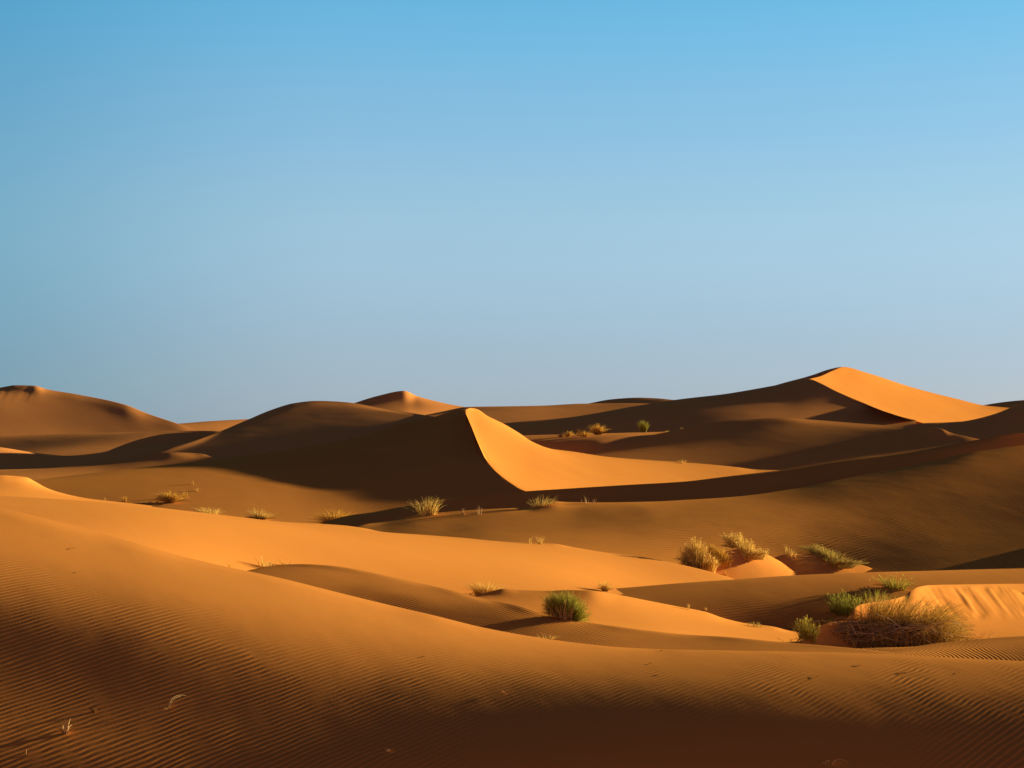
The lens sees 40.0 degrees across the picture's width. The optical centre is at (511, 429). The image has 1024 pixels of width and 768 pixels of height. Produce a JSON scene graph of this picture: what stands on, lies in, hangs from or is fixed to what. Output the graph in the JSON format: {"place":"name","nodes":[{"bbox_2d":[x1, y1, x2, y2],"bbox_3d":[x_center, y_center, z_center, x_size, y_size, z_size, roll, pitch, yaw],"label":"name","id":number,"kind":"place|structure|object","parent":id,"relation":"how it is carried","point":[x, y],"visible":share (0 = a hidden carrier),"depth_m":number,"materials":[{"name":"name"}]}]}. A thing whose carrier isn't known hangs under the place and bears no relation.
{"place":"outdoors","nodes":[
{"label":"outdoors","id":0,"kind":"place"},
{"bbox_2d":[0,475,151,506],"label":"dune","id":1,"kind":"structure","parent":0,"point":[16,486],"depth_m":37.23,"materials":[{"name":"orange sand"}]},
{"bbox_2d":[0,385,196,435],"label":"dune","id":2,"kind":"structure","parent":0,"point":[29,410],"depth_m":207.14,"materials":[{"name":"brown sand"}]},
{"bbox_2d":[0,432,214,469],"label":"dune","id":3,"kind":"structure","parent":0,"point":[20,459],"depth_m":128.62,"materials":[{"name":"brown sand"}]},
{"bbox_2d":[0,452,215,479],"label":"dune","id":4,"kind":"structure","parent":0,"point":[161,459],"depth_m":106.62,"materials":[{"name":"brown sand"}]},
{"bbox_2d":[0,431,219,455],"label":"dune","id":5,"kind":"structure","parent":0,"point":[71,444],"depth_m":162.08,"materials":[{"name":"brown sand"}]},
{"bbox_2d":[179,419,247,430],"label":"dune","id":6,"kind":"structure","parent":0,"point":[220,425],"depth_m":331.34,"materials":[{"name":"orange sand"}]},
{"bbox_2d":[33,410,523,523],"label":"dune","id":7,"kind":"structure","parent":0,"point":[441,457],"depth_m":79.04,"materials":[{"name":"brown sand"}]},
{"bbox_2d":[153,490,187,502],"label":"dry bush","id":8,"kind":"object","parent":7,"relation":"on","point":[167,498],"visible":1,"depth_m":71.35,"materials":[{"name":"beige plant"}]},
{"bbox_2d":[191,507,225,513],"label":"grass tuft","id":9,"kind":"object","parent":7,"relation":"on","point":[206,511],"visible":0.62,"depth_m":69.25,"materials":[{"name":"plant"}]},
{"bbox_2d":[245,507,276,519],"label":"grass tuft","id":10,"kind":"object","parent":7,"relation":"on","point":[260,516],"visible":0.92,"depth_m":69.13,"materials":[{"name":"plant"}]},
{"bbox_2d":[304,509,354,522],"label":"grass clump","id":11,"kind":"object","parent":7,"relation":"on","point":[335,516],"visible":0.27,"depth_m":68.30,"materials":[{"name":"beige plant"}]},
{"bbox_2d":[151,401,433,458],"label":"dune","id":12,"kind":"structure","parent":0,"point":[298,425],"depth_m":124.31,"materials":[{"name":"brown sand"}]},
{"bbox_2d":[0,496,732,595],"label":"dune","id":13,"kind":"structure","parent":0,"point":[457,564],"depth_m":31.69,"materials":[{"name":"orange sand"}]},
{"bbox_2d":[463,581,507,594],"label":"dry bush","id":14,"kind":"object","parent":13,"relation":"on","point":[480,590],"visible":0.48,"depth_m":30.18,"materials":[{"name":"plant"}]},
{"bbox_2d":[534,536,543,543],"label":"grass tuft","id":15,"kind":"object","parent":13,"relation":"on","point":[538,541],"visible":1,"depth_m":39.79,"materials":[{"name":"plant"}]},
{"bbox_2d":[597,580,612,591],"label":"grass clump","id":16,"kind":"object","parent":13,"relation":"on","point":[605,588],"visible":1,"depth_m":33.92,"materials":[{"name":"plant"}]},
{"bbox_2d":[356,391,461,414],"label":"dune","id":17,"kind":"structure","parent":0,"point":[405,401],"depth_m":298.70,"materials":[{"name":"brown sand"}]},
{"bbox_2d":[0,509,1023,767],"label":"dune","id":18,"kind":"structure","parent":0,"point":[236,667],"depth_m":16.04,"materials":[{"name":"orange sand"}]},
{"bbox_2d":[57,718,70,733],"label":"dry sprig","id":19,"kind":"object","parent":18,"relation":"on","point":[64,730],"visible":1,"depth_m":14.58,"materials":[{"name":"beige plant"}]},
{"bbox_2d":[0,0,1023,423],"label":"sky","id":20,"kind":"structure","parent":0,"point":[211,210],"materials":[{"name":"blue"}]},
{"bbox_2d":[427,403,644,422],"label":"dune","id":21,"kind":"structure","parent":0,"point":[506,414],"depth_m":257.61,"materials":[{"name":"brown sand"}]},
{"bbox_2d":[248,564,891,653],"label":"dune","id":22,"kind":"structure","parent":0,"point":[451,605],"depth_m":24.01,"materials":[{"name":"orange sand"}]},
{"bbox_2d":[255,556,277,566],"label":"grass tuft","id":23,"kind":"object","parent":22,"relation":"on","point":[262,563],"visible":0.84,"depth_m":28.20,"materials":[{"name":"plant"}]},
{"bbox_2d":[539,587,592,622],"bbox_3d":[0.882,2.979,23.892,0.980,0.704,0.959,0,0,0],"label":"green bush","id":24,"kind":"object","parent":22,"relation":"on","point":[565,608],"visible":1,"depth_m":23.77,"materials":[{"name":"green plant"}]},
{"bbox_2d":[523,432,663,451],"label":"dune","id":25,"kind":"structure","parent":0,"point":[576,443],"depth_m":134.40,"materials":[{"name":"brown sand"}]},
{"bbox_2d":[562,431,573,436],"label":"bush","id":26,"kind":"object","parent":25,"relation":"on","point":[569,435],"visible":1,"depth_m":137.49,"materials":[{"name":"beige plant"}]},
{"bbox_2d":[577,430,591,436],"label":"bush","id":27,"kind":"object","parent":25,"relation":"on","point":[582,434],"visible":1,"depth_m":136.64,"materials":[{"name":"beige plant"}]},
{"bbox_2d":[585,423,610,434],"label":"bush","id":28,"kind":"object","parent":25,"relation":"on","point":[597,430],"visible":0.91,"depth_m":140.41,"materials":[{"name":"beige plant"}]},
{"bbox_2d":[636,421,649,431],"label":"green shrub","id":29,"kind":"object","parent":25,"relation":"on","point":[643,427],"visible":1,"depth_m":155.81,"materials":[{"name":"green plant"}]},
{"bbox_2d":[466,408,778,490],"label":"dune","id":30,"kind":"structure","parent":0,"point":[516,459],"depth_m":97.41,"materials":[{"name":"orange sand"}]},
{"bbox_2d":[588,398,670,403],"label":"dune","id":31,"kind":"structure","parent":0,"point":[640,400],"depth_m":312.71,"materials":[{"name":"brown sand"}]},
{"bbox_2d":[474,589,802,642],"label":"dune","id":32,"kind":"structure","parent":0,"point":[610,609],"depth_m":28.53,"materials":[{"name":"orange sand"}]},
{"bbox_2d":[321,433,1023,526],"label":"dune","id":33,"kind":"structure","parent":0,"point":[751,484],"depth_m":63.08,"materials":[{"name":"brown sand"}]},
{"bbox_2d":[356,446,1023,571],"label":"dune","id":34,"kind":"structure","parent":0,"point":[962,512],"depth_m":51.97,"materials":[{"name":"brown sand"}]},
{"bbox_2d":[404,496,447,515],"bbox_3d":[-3.219,2.821,52.403,1.659,0.796,0.735,0,0,0],"label":"grass clump","id":35,"kind":"object","parent":34,"relation":"on","point":[426,511],"visible":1,"depth_m":52.34,"materials":[{"name":"plant"}]},
{"bbox_2d":[528,496,555,506],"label":"grass tuft","id":36,"kind":"object","parent":34,"relation":"on","point":[542,503],"visible":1,"depth_m":54.15,"materials":[{"name":"plant"}]},
{"bbox_2d":[503,379,915,434],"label":"dune","id":37,"kind":"structure","parent":0,"point":[809,399],"depth_m":196.37,"materials":[{"name":"brown sand"}]},
{"bbox_2d":[685,549,797,578],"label":"dune","id":38,"kind":"structure","parent":0,"point":[739,567],"depth_m":42.96,"materials":[{"name":"orange sand"}]},
{"bbox_2d":[675,537,722,572],"bbox_3d":[5.509,3.711,41.783,1.577,1.115,0.720,0,0,0],"label":"grass clump","id":39,"kind":"object","parent":38,"relation":"on","point":[697,553],"visible":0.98,"depth_m":41.72,"materials":[{"name":"plant"}]},
{"bbox_2d":[704,542,736,565],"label":"grass clump","id":40,"kind":"object","parent":38,"relation":"on","point":[714,552],"visible":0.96,"depth_m":42.31,"materials":[{"name":"beige plant"}]},
{"bbox_2d":[719,531,769,559],"bbox_3d":[7.170,3.546,43.213,1.664,0.872,0.860,0,0,0],"label":"grass clump","id":41,"kind":"object","parent":38,"relation":"on","point":[753,554],"visible":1,"depth_m":43.13,"materials":[{"name":"plant"}]},
{"bbox_2d":[579,418,978,469],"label":"dune","id":42,"kind":"structure","parent":0,"point":[774,443],"depth_m":129.48,"materials":[{"name":"brown sand"}]},
{"bbox_2d":[778,367,839,384],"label":"dune","id":43,"kind":"structure","parent":0,"point":[819,374],"depth_m":244.74,"materials":[{"name":"brown sand"}]},
{"bbox_2d":[616,568,1023,632],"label":"dune","id":44,"kind":"structure","parent":0,"point":[784,602],"depth_m":34.61,"materials":[{"name":"orange sand"}]},
{"bbox_2d":[824,589,864,616],"bbox_3d":[7.970,4.123,33.679,1.037,0.686,0.510,0,0,0],"label":"grass clump","id":45,"kind":"object","parent":44,"relation":"on","point":[841,609],"visible":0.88,"depth_m":33.62,"materials":[{"name":"green plant"}]},
{"bbox_2d":[858,590,892,602],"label":"grass clump","id":46,"kind":"object","parent":44,"relation":"on","point":[876,594],"visible":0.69,"depth_m":34.45,"materials":[{"name":"green plant"}]},
{"bbox_2d":[869,574,918,589],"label":"grass clump","id":47,"kind":"object","parent":44,"relation":"on","point":[889,584],"visible":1,"depth_m":35.58,"materials":[{"name":"green plant"}]},
{"bbox_2d":[775,554,871,574],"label":"dune","id":48,"kind":"structure","parent":0,"point":[804,564],"depth_m":45.38,"materials":[{"name":"orange sand"}]},
{"bbox_2d":[784,546,796,558],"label":"grass tuft","id":49,"kind":"object","parent":48,"relation":"on","point":[786,550],"visible":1,"depth_m":45.28,"materials":[{"name":"plant"}]},
{"bbox_2d":[797,543,868,568],"bbox_3d":[10.519,4.123,46.034,2.597,0.826,1.246,0,0,0],"label":"grass clump","id":50,"kind":"object","parent":48,"relation":"on","point":[818,551],"visible":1,"depth_m":45.97,"materials":[{"name":"green plant"}]},
{"bbox_2d":[811,367,1007,423],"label":"dune","id":51,"kind":"structure","parent":0,"point":[896,398],"depth_m":244.85,"materials":[{"name":"orange sand"}]},
{"bbox_2d":[800,584,1023,648],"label":"dune","id":52,"kind":"structure","parent":0,"point":[995,610],"depth_m":29.03,"materials":[{"name":"orange sand"}]},
{"bbox_2d":[792,617,822,642],"bbox_3d":[5.070,3.428,24.201,0.623,0.508,0.316,0,0,0],"label":"grass clump","id":53,"kind":"object","parent":52,"relation":"on","point":[805,632],"visible":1,"depth_m":24.18,"materials":[{"name":"green plant"}]},
{"bbox_2d":[858,636,1023,660],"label":"dune","id":54,"kind":"structure","parent":0,"point":[1006,648],"depth_m":20.25,"materials":[{"name":"orange sand"}]},
{"bbox_2d":[778,594,975,647],"bbox_3d":[6.502,3.557,25.447,4.070,1.212,1.522,0,0,0],"label":"dry bush","id":55,"kind":"object","parent":54,"relation":"on","point":[900,628],"visible":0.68,"depth_m":25.11,"materials":[{"name":"brown plant"}]},
{"bbox_2d":[905,403,1023,438],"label":"dune","id":56,"kind":"structure","parent":0,"point":[1008,421],"depth_m":146.17,"materials":[{"name":"brown sand"}]},
{"bbox_2d":[985,400,1023,407],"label":"dune","id":57,"kind":"structure","parent":0,"point":[1009,404],"depth_m":315.83,"materials":[{"name":"brown sand"}]}
]}

